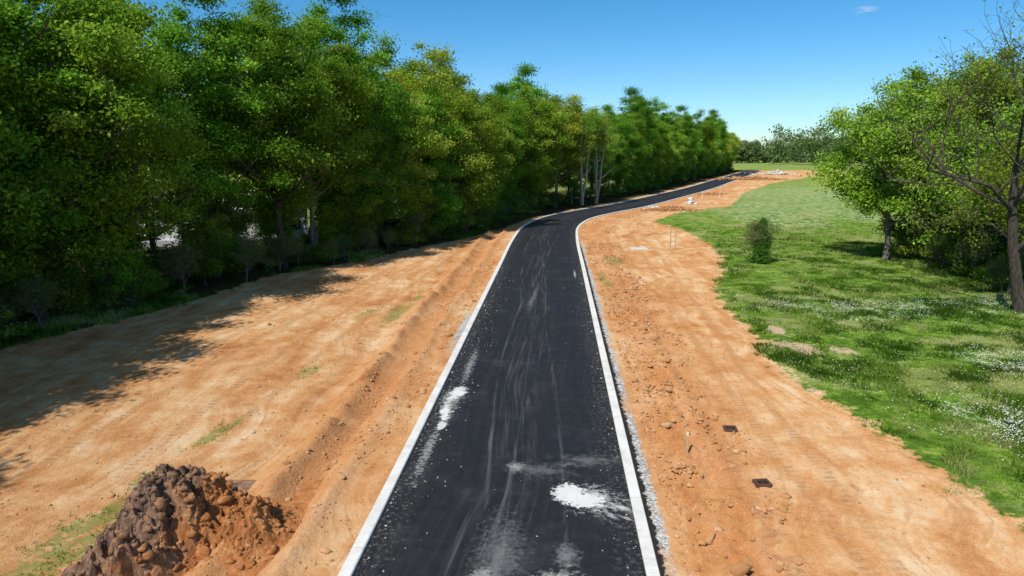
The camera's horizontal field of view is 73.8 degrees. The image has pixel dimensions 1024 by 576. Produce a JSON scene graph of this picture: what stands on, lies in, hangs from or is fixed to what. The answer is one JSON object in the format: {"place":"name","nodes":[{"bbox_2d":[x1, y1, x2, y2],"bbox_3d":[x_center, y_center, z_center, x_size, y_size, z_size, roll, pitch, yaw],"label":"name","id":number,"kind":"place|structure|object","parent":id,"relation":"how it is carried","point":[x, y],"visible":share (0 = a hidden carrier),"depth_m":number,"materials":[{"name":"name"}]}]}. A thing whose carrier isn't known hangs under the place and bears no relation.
{"place":"outdoors","nodes":[
{"label":"outdoors","id":0,"kind":"place"},
{"bbox_2d":[0,209,541,349],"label":"verge grass","id":1,"kind":"structure","parent":0,"point":[76,316],"depth_m":43.91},
{"bbox_2d":[0,156,1023,575],"bbox_3d":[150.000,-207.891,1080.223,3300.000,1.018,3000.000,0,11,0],"label":"ground","id":2,"kind":"structure","parent":0,"point":[50,384],"depth_m":27.82,"materials":[{"name":"soil"}]},
{"bbox_2d":[0,34,33,266],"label":"broadleaf tree","id":3,"kind":"object","parent":2,"relation":"on","point":[4,66],"visible":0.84,"depth_m":33.08,"materials":[{"name":"green plant"}]},
{"bbox_2d":[0,305,38,340],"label":"shrub","id":4,"kind":"object","parent":2,"relation":"on","point":[9,329],"visible":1,"depth_m":36.17,"materials":[{"name":"green plant"}]},
{"bbox_2d":[1,271,62,329],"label":"tree","id":5,"kind":"object","parent":2,"relation":"on","point":[24,296],"visible":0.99,"depth_m":37.66,"materials":[{"name":"plant"}]},
{"bbox_2d":[0,225,66,324],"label":"understory tree","id":6,"kind":"object","parent":2,"relation":"on","point":[19,266],"visible":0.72,"depth_m":37.44,"materials":[{"name":"green plant"}]},
{"bbox_2d":[21,227,100,316],"bbox_3d":[-27.027,-0.844,41.123,4.799,5.716,4.600,-7,14,-32],"label":"understory tree","id":7,"kind":"object","parent":2,"relation":"on","point":[72,269],"visible":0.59,"depth_m":40.45,"materials":[{"name":"green plant"}]},
{"bbox_2d":[24,265,102,317],"bbox_3d":[-26.717,0.452,40.784,3.914,3.580,4.412,11,15,42],"label":"shrub","id":8,"kind":"object","parent":2,"relation":"on","point":[70,296],"visible":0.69,"depth_m":40.60,"materials":[{"name":"green plant"}]},
{"bbox_2d":[0,0,157,323],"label":"broadleaf tree","id":9,"kind":"object","parent":2,"relation":"on","point":[20,215],"visible":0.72,"depth_m":36.79,"materials":[{"name":"green plant"}]},
{"bbox_2d":[0,0,204,311],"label":"broadleaf tree","id":10,"kind":"object","parent":2,"relation":"on","point":[125,188],"visible":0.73,"depth_m":39.13,"materials":[{"name":"green plant"}]},
{"bbox_2d":[64,202,158,282],"bbox_3d":[-27.035,-2.613,46.072,5.992,7.452,6.252,-5,12,-22],"label":"understory tree","id":11,"kind":"object","parent":2,"relation":"on","point":[133,245],"visible":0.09,"depth_m":45.50,"materials":[{"name":"green plant"}]},
{"bbox_2d":[27,0,207,161],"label":"broadleaf tree","id":12,"kind":"object","parent":2,"relation":"on","point":[49,24],"visible":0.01,"depth_m":47.42,"materials":[{"name":"green plant"}]},
{"bbox_2d":[85,246,161,309],"bbox_3d":[-24.505,-0.573,43.041,4.504,4.436,3.325,-3,12,-16],"label":"understory tree","id":13,"kind":"object","parent":2,"relation":"on","point":[121,275],"visible":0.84,"depth_m":42.49,"materials":[{"name":"green plant"}]},
{"bbox_2d":[84,264,169,309],"bbox_3d":[-24.419,-0.022,43.498,4.601,3.485,4.082,-1,11,-4],"label":"shrub","id":14,"kind":"object","parent":2,"relation":"on","point":[131,286],"visible":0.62,"depth_m":42.86,"materials":[{"name":"green plant"}]},
{"bbox_2d":[113,255,172,296],"bbox_3d":[-25.768,-0.692,46.808,3.994,3.535,4.502,-10,15,-40],"label":"shrub","id":15,"kind":"object","parent":2,"relation":"on","point":[146,261],"visible":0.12,"depth_m":46.48,"materials":[{"name":"green plant"}]},
{"bbox_2d":[78,49,226,278],"bbox_3d":[-25.853,-7.984,48.468,10.413,16.973,12.639,4,12,19],"label":"broadleaf tree","id":16,"kind":"object","parent":2,"relation":"on","point":[177,167],"visible":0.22,"depth_m":47.21,"materials":[{"name":"green plant"}]},
{"bbox_2d":[145,248,188,289],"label":"shrub","id":17,"kind":"object","parent":2,"relation":"on","point":[158,256],"visible":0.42,"depth_m":48.13,"materials":[{"name":"green plant"}]},
{"bbox_2d":[151,234,205,294],"bbox_3d":[-23.192,-1.346,47.301,3.636,4.438,3.418,4,12,18],"label":"bare shrub","id":18,"kind":"object","parent":2,"relation":"on","point":[168,254],"visible":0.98,"depth_m":47.12,"materials":[{"name":"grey plant"}]},
{"bbox_2d":[61,463,322,575],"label":"dirt pile","id":19,"kind":"object","parent":2,"relation":"on","point":[182,520],"visible":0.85,"depth_m":17.02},
{"bbox_2d":[170,211,233,285],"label":"understory tree","id":20,"kind":"object","parent":2,"relation":"on","point":[203,237],"visible":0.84,"depth_m":49.48,"materials":[{"name":"green plant"}]},
{"bbox_2d":[128,0,284,276],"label":"broadleaf tree","id":21,"kind":"object","parent":2,"relation":"on","point":[215,98],"visible":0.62,"depth_m":50.28,"materials":[{"name":"green plant"}]},
{"bbox_2d":[179,220,238,277],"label":"understory tree","id":22,"kind":"object","parent":2,"relation":"on","point":[225,258],"visible":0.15,"depth_m":53.07,"materials":[{"name":"green plant"}]},
{"bbox_2d":[130,208,307,240],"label":"walls","id":23,"kind":"structure","parent":2,"relation":"on","point":[303,228],"depth_m":81.00,"materials":[{"name":"white paint"}]},
{"bbox_2d":[201,192,268,271],"bbox_3d":[-22.819,-4.502,55.760,5.716,6.944,5.478,-4,12,-21],"label":"understory tree","id":24,"kind":"object","parent":2,"relation":"on","point":[245,219],"visible":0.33,"depth_m":55.15,"materials":[{"name":"green plant"}]},
{"bbox_2d":[227,227,273,281],"bbox_3d":[-19.991,-2.491,52.410,3.499,4.582,3.722,-3,12,-13],"label":"bare shrub","id":25,"kind":"object","parent":2,"relation":"on","point":[248,242],"visible":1,"depth_m":52.19,"materials":[{"name":"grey plant"}]},
{"bbox_2d":[191,0,313,240],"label":"broadleaf tree","id":26,"kind":"object","parent":2,"relation":"on","point":[259,9],"visible":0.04,"depth_m":70.00,"materials":[{"name":"green plant"}]},
{"bbox_2d":[249,200,303,246],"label":"understory tree","id":27,"kind":"object","parent":2,"relation":"on","point":[269,229],"visible":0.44,"depth_m":59.54,"materials":[{"name":"green plant"}]},
{"bbox_2d":[258,229,297,269],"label":"bare shrub","id":28,"kind":"object","parent":2,"relation":"on","point":[280,246],"visible":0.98,"depth_m":56.66,"materials":[{"name":"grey plant"}]},
{"bbox_2d":[225,16,331,233],"bbox_3d":[-21.919,-13.885,64.689,10.711,22.221,12.557,-1,11,-3],"label":"broadleaf tree","id":29,"kind":"object","parent":2,"relation":"on","point":[261,138],"visible":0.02,"depth_m":62.92,"materials":[{"name":"green plant"}]},
{"bbox_2d":[256,237,303,269],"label":"shrub","id":30,"kind":"object","parent":2,"relation":"on","point":[284,260],"visible":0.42,"depth_m":57.99,"materials":[{"name":"green plant"}]},
{"bbox_2d":[195,0,373,267],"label":"broadleaf tree","id":31,"kind":"object","parent":2,"relation":"on","point":[295,95],"visible":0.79,"depth_m":55.59,"materials":[{"name":"green plant"}]},
{"bbox_2d":[2,255,629,575],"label":"roadside weeds","id":32,"kind":"object","parent":2,"relation":"on","point":[141,477],"visible":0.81,"depth_m":18.68,"materials":[{"name":"green plant"}]},
{"bbox_2d":[242,4,391,246],"bbox_3d":[-17.775,-13.598,62.061,13.982,22.948,11.685,-2,12,-11],"label":"broadleaf tree","id":33,"kind":"object","parent":2,"relation":"on","point":[331,176],"visible":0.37,"depth_m":60.97,"materials":[{"name":"green plant"}]},
{"bbox_2d":[304,203,347,252],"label":"understory tree","id":34,"kind":"object","parent":2,"relation":"on","point":[326,220],"visible":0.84,"depth_m":64.19,"materials":[{"name":"green plant"}]},
{"bbox_2d":[332,233,355,258],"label":"tree","id":35,"kind":"object","parent":2,"relation":"on","point":[341,243],"visible":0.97,"depth_m":64.14,"materials":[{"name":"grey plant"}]},
{"bbox_2d":[287,0,406,227],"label":"broadleaf tree","id":36,"kind":"object","parent":2,"relation":"on","point":[337,33],"visible":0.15,"depth_m":68.75,"materials":[{"name":"green plant"}]},
{"bbox_2d":[305,95,398,250],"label":"broadleaf tree","id":37,"kind":"object","parent":2,"relation":"on","point":[364,177],"visible":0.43,"depth_m":65.17,"materials":[{"name":"green plant"}]},
{"bbox_2d":[355,227,380,255],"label":"bare shrub","id":38,"kind":"object","parent":2,"relation":"on","point":[368,233],"visible":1,"depth_m":65.43,"materials":[{"name":"grey plant"}]},
{"bbox_2d":[328,56,436,248],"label":"broadleaf tree","id":39,"kind":"object","parent":2,"relation":"on","point":[389,119],"visible":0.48,"depth_m":67.69,"materials":[{"name":"green plant"}]},
{"bbox_2d":[361,31,408,226],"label":"broadleaf tree","id":40,"kind":"object","parent":2,"relation":"on","point":[385,44],"visible":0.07,"depth_m":86.97,"materials":[{"name":"green plant"}]},
{"bbox_2d":[361,90,454,238],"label":"broadleaf tree","id":41,"kind":"object","parent":2,"relation":"on","point":[436,152],"visible":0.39,"depth_m":71.99,"materials":[{"name":"green plant"}]},
{"bbox_2d":[383,70,442,217],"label":"broadleaf tree","id":42,"kind":"object","parent":2,"relation":"on","point":[404,84],"visible":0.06,"depth_m":79.39,"materials":[{"name":"green plant"}]},
{"bbox_2d":[388,55,449,196],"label":"broadleaf tree","id":43,"kind":"object","parent":2,"relation":"on","point":[406,66],"visible":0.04,"depth_m":83.59,"materials":[{"name":"green plant"}]},
{"bbox_2d":[380,40,468,115],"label":"broadleaf tree","id":44,"kind":"object","parent":2,"relation":"on","point":[435,54],"visible":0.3,"depth_m":82.43,"materials":[{"name":"green plant"}]},
{"bbox_2d":[404,52,475,182],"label":"broadleaf tree","id":45,"kind":"object","parent":2,"relation":"on","point":[458,78],"visible":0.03,"depth_m":89.53,"materials":[{"name":"green plant"}]},
{"bbox_2d":[393,79,488,219],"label":"broadleaf tree","id":46,"kind":"object","parent":2,"relation":"on","point":[440,165],"visible":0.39,"depth_m":78.59,"materials":[{"name":"green plant"}]},
{"bbox_2d":[422,182,466,239],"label":"understory tree","id":47,"kind":"object","parent":2,"relation":"on","point":[446,218],"visible":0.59,"depth_m":76.03,"materials":[{"name":"green plant"}]},
{"bbox_2d":[428,195,469,235],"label":"understory tree","id":48,"kind":"object","parent":2,"relation":"on","point":[460,221],"visible":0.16,"depth_m":79.80,"materials":[{"name":"green plant"}]},
{"bbox_2d":[415,85,511,231],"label":"broadleaf tree","id":49,"kind":"object","parent":2,"relation":"on","point":[464,105],"visible":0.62,"depth_m":81.04,"materials":[{"name":"green plant"}]},
{"bbox_2d":[449,182,480,233],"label":"understory tree","id":50,"kind":"object","parent":2,"relation":"on","point":[467,191],"visible":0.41,"depth_m":81.03,"materials":[{"name":"green plant"}]},
{"bbox_2d":[447,84,528,227],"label":"broadleaf tree","id":51,"kind":"object","parent":2,"relation":"on","point":[497,106],"visible":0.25,"depth_m":85.70,"materials":[{"name":"green plant"}]},
{"bbox_2d":[477,90,524,192],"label":"broadleaf tree","id":52,"kind":"object","parent":2,"relation":"on","point":[510,150],"visible":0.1,"depth_m":98.56,"materials":[{"name":"green plant"}]},
{"bbox_2d":[0,203,1003,575],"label":"dirt clods","id":53,"kind":"object","parent":2,"relation":"on","point":[740,569],"visible":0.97,"depth_m":27.82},
{"bbox_2d":[481,81,536,190],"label":"broadleaf tree","id":54,"kind":"object","parent":2,"relation":"on","point":[517,132],"visible":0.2,"depth_m":100.71,"materials":[{"name":"green plant"}]},
{"bbox_2d":[489,61,548,105],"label":"broadleaf tree","id":55,"kind":"object","parent":2,"relation":"on","point":[524,69],"visible":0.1,"depth_m":120.66,"materials":[{"name":"green plant"}]},
{"bbox_2d":[493,98,551,184],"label":"broadleaf tree","id":56,"kind":"object","parent":2,"relation":"on","point":[530,139],"visible":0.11,"depth_m":108.10,"materials":[{"name":"green plant"}]},
{"bbox_2d":[517,172,545,204],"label":"understory tree","id":57,"kind":"object","parent":2,"relation":"on","point":[526,188],"visible":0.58,"depth_m":112.44,"materials":[{"name":"green plant"}]},
{"bbox_2d":[338,172,740,575],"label":"concrete curb","id":58,"kind":"structure","parent":2,"relation":"on","point":[352,560],"depth_m":23.18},
{"bbox_2d":[505,84,575,208],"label":"broadleaf tree","id":59,"kind":"object","parent":2,"relation":"on","point":[542,106],"visible":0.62,"depth_m":110.32,"materials":[{"name":"green plant"}]},
{"bbox_2d":[517,105,579,208],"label":"broadleaf tree","id":60,"kind":"object","parent":2,"relation":"on","point":[554,158],"visible":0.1,"depth_m":114.70,"materials":[{"name":"green plant"}]},
{"bbox_2d":[227,124,871,176],"bbox_3d":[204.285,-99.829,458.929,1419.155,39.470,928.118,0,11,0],"label":"distant trees","id":61,"kind":"object","parent":2,"relation":"on","point":[801,149],"visible":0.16,"depth_m":502.32,"materials":[{"name":"green plant"}]},
{"bbox_2d":[540,98,585,207],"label":"broadleaf tree","id":62,"kind":"object","parent":2,"relation":"on","point":[567,109],"visible":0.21,"depth_m":117.13,"materials":[{"name":"green plant"}]},
{"bbox_2d":[536,91,598,188],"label":"broadleaf tree","id":63,"kind":"object","parent":2,"relation":"on","point":[577,121],"visible":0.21,"depth_m":121.11,"materials":[{"name":"green plant"}]},
{"bbox_2d":[561,93,588,203],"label":"broadleaf tree","id":64,"kind":"object","parent":2,"relation":"on","point":[575,98],"visible":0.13,"depth_m":123.39,"materials":[{"name":"green plant"}]},
{"bbox_2d":[554,123,600,203],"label":"broadleaf tree","id":65,"kind":"object","parent":2,"relation":"on","point":[592,152],"visible":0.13,"depth_m":127.25,"materials":[{"name":"green plant"}]},
{"bbox_2d":[568,106,607,204],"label":"sycamore tree","id":66,"kind":"object","parent":2,"relation":"on","point":[594,126],"visible":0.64,"depth_m":122.88,"materials":[{"name":"green plant"}]},
{"bbox_2d":[578,125,615,198],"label":"broadleaf tree","id":67,"kind":"object","parent":2,"relation":"on","point":[590,178],"visible":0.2,"depth_m":140.75,"materials":[{"name":"green plant"}]},
{"bbox_2d":[582,106,624,203],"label":"sycamore tree","id":68,"kind":"object","parent":2,"relation":"on","point":[604,140],"visible":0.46,"depth_m":127.52,"materials":[{"name":"green plant"}]},
{"bbox_2d":[587,123,628,196],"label":"broadleaf tree","id":69,"kind":"object","parent":2,"relation":"on","point":[615,168],"visible":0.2,"depth_m":144.81,"materials":[{"name":"green plant"}]},
{"bbox_2d":[605,115,645,186],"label":"broadleaf tree","id":70,"kind":"object","parent":2,"relation":"on","point":[621,161],"visible":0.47,"depth_m":149.72,"materials":[{"name":"green plant"}]},
{"bbox_2d":[610,111,653,193],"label":"broadleaf tree","id":71,"kind":"object","parent":2,"relation":"on","point":[641,155],"visible":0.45,"depth_m":153.51,"materials":[{"name":"green plant"}]},
{"bbox_2d":[614,84,659,190],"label":"broadleaf tree","id":72,"kind":"object","parent":2,"relation":"on","point":[640,107],"visible":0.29,"depth_m":163.90,"materials":[{"name":"green plant"}]},
{"bbox_2d":[642,134,662,175],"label":"broadleaf tree","id":73,"kind":"object","parent":2,"relation":"on","point":[652,158],"visible":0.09,"depth_m":173.34,"materials":[{"name":"green plant"}]},
{"bbox_2d":[646,112,672,188],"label":"broadleaf tree","id":74,"kind":"object","parent":2,"relation":"on","point":[659,144],"visible":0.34,"depth_m":178.37,"materials":[{"name":"green plant"}]},
{"bbox_2d":[650,94,676,131],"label":"broadleaf tree","id":75,"kind":"object","parent":2,"relation":"on","point":[663,116],"visible":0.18,"depth_m":206.86,"materials":[{"name":"green plant"}]},
{"bbox_2d":[576,171,761,575],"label":"concrete curb","id":76,"kind":"structure","parent":2,"relation":"on","point":[647,550],"depth_m":23.25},
{"bbox_2d":[629,205,709,211],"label":"soil heap","id":77,"kind":"object","parent":2,"relation":"on","point":[672,208],"visible":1,"depth_m":114.88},
{"bbox_2d":[665,125,688,184],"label":"broadleaf tree","id":78,"kind":"object","parent":2,"relation":"on","point":[676,136],"visible":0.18,"depth_m":194.93,"materials":[{"name":"green plant"}]},
{"bbox_2d":[666,117,690,182],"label":"broadleaf tree","id":79,"kind":"object","parent":2,"relation":"on","point":[677,125],"visible":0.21,"depth_m":206.42,"materials":[{"name":"green plant"}]},
{"bbox_2d":[666,462,703,477],"bbox_3d":[5.453,5.721,21.663,1.223,0.231,1.038,0,11,0],"label":"soil heap","id":80,"kind":"object","parent":2,"relation":"on","point":[685,467],"visible":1,"depth_m":21.54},
{"bbox_2d":[672,104,702,166],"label":"broadleaf tree","id":81,"kind":"object","parent":2,"relation":"on","point":[689,123],"visible":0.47,"depth_m":212.31,"materials":[{"name":"green plant"}]},
{"bbox_2d":[691,108,720,178],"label":"broadleaf tree","id":82,"kind":"object","parent":2,"relation":"on","point":[709,131],"visible":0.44,"depth_m":235.04,"materials":[{"name":"green plant"}]},
{"bbox_2d":[705,113,730,174],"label":"broadleaf tree","id":83,"kind":"object","parent":2,"relation":"on","point":[719,123],"visible":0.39,"depth_m":275.86,"materials":[{"name":"green plant"}]},
{"bbox_2d":[696,176,795,180],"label":"soil heap","id":84,"kind":"object","parent":2,"relation":"on","point":[750,178],"visible":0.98,"depth_m":234.93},
{"bbox_2d":[745,217,772,263],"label":"shrub","id":85,"kind":"object","parent":2,"relation":"on","point":[759,254],"visible":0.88,"depth_m":60.50,"materials":[{"name":"green plant"}]},
{"bbox_2d":[738,211,782,251],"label":"bare shrub","id":86,"kind":"object","parent":2,"relation":"on","point":[753,230],"visible":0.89,"depth_m":60.51,"materials":[{"name":"grey plant"}]},
{"bbox_2d":[661,217,1023,518],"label":"meadow grass","id":87,"kind":"structure","parent":2,"relation":"on","point":[1016,447],"depth_m":37.07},
{"bbox_2d":[727,223,1023,459],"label":"white wildflowers","id":88,"kind":"object","parent":2,"relation":"on","point":[1010,420],"visible":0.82,"depth_m":33.04,"materials":[{"name":"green plant"}]},
{"bbox_2d":[798,60,982,259],"bbox_3d":[33.558,-10.824,59.963,15.549,17.867,17.674,6,13,29],"label":"broadleaf tree","id":89,"kind":"object","parent":2,"relation":"on","point":[863,188],"visible":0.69,"depth_m":59.47,"materials":[{"name":"green plant"}]},
{"bbox_2d":[891,224,935,258],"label":"shrub","id":90,"kind":"object","parent":2,"relation":"on","point":[901,247],"visible":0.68,"depth_m":62.50,"materials":[{"name":"green plant"}]},
{"bbox_2d":[899,221,928,259],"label":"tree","id":91,"kind":"object","parent":2,"relation":"on","point":[915,231],"visible":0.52,"depth_m":62.17,"materials":[{"name":"green plant"}]},
{"bbox_2d":[833,0,1023,312],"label":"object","id":92,"kind":"object","parent":2,"relation":"on","point":[1014,247],"visible":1,"depth_m":40.27,"materials":[{"name":"brown plant"}]},
{"bbox_2d":[900,210,980,259],"bbox_3d":[39.455,-4.644,62.411,5.918,5.186,6.670,-11,16,-43],"label":"shrub","id":93,"kind":"object","parent":2,"relation":"on","point":[934,217],"visible":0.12,"depth_m":61.98,"materials":[{"name":"green plant"}]},
{"bbox_2d":[860,47,1022,238],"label":"broadleaf tree","id":94,"kind":"object","parent":2,"relation":"on","point":[939,78],"visible":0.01,"depth_m":58.73,"materials":[{"name":"green plant"}]},
{"bbox_2d":[925,225,963,268],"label":"bare shrub","id":95,"kind":"object","parent":2,"relation":"on","point":[946,247],"visible":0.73,"depth_m":57.44,"materials":[{"name":"grey plant"}]},
{"bbox_2d":[912,217,984,267],"bbox_3d":[37.556,-3.622,58.513,5.129,4.696,5.781,4,12,18],"label":"shrub","id":96,"kind":"object","parent":2,"relation":"on","point":[929,253],"visible":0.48,"depth_m":58.73,"materials":[{"name":"green plant"}]},
{"bbox_2d":[889,83,1023,252],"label":"broadleaf tree","id":97,"kind":"object","parent":2,"relation":"on","point":[958,167],"visible":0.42,"depth_m":50.63,"materials":[{"name":"green plant"}]},
{"bbox_2d":[904,40,1023,271],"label":"broadleaf tree","id":98,"kind":"object","parent":2,"relation":"on","point":[987,91],"visible":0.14,"depth_m":52.90,"materials":[{"name":"green plant"}]},
{"bbox_2d":[912,131,1023,293],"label":"broadleaf tree","id":99,"kind":"object","parent":2,"relation":"on","point":[997,211],"visible":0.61,"depth_m":45.16,"materials":[{"name":"green plant"}]},
{"bbox_2d":[940,245,995,276],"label":"shrub","id":100,"kind":"object","parent":2,"relation":"on","point":[951,256],"visible":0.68,"depth_m":54.23,"materials":[{"name":"green plant"}]},
{"bbox_2d":[942,228,1002,278],"bbox_3d":[36.163,-2.621,53.804,3.378,4.450,3.594,-3,12,-16],"label":"bare shrub","id":101,"kind":"object","parent":2,"relation":"on","point":[971,253],"visible":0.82,"depth_m":53.36,"materials":[{"name":"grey plant"}]},
{"bbox_2d":[966,266,1007,291],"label":"shrub","id":102,"kind":"object","parent":2,"relation":"on","point":[982,277],"visible":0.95,"depth_m":48.58,"materials":[{"name":"green plant"}]},
{"bbox_2d":[965,224,1020,267],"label":"shrub","id":103,"kind":"object","parent":2,"relation":"on","point":[1001,242],"visible":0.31,"depth_m":55.49,"materials":[{"name":"green plant"}]},
{"bbox_2d":[985,252,1023,292],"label":"bare shrub","id":104,"kind":"object","parent":2,"relation":"on","point":[999,264],"visible":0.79,"depth_m":48.21,"materials":[{"name":"green plant"}]},
{"bbox_2d":[13,0,1023,149],"label":"sky","id":105,"kind":"structure","parent":0,"point":[761,64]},
{"bbox_2d":[353,171,759,575],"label":"asphalt road","id":106,"kind":"structure","parent":0,"point":[526,447],"depth_m":23.05,"materials":[{"name":"asphalt"}]},
{"bbox_2d":[364,271,635,575],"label":"concrete crumbs","id":107,"kind":"object","parent":106,"relation":"on","point":[465,420],"visible":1,"depth_m":24.88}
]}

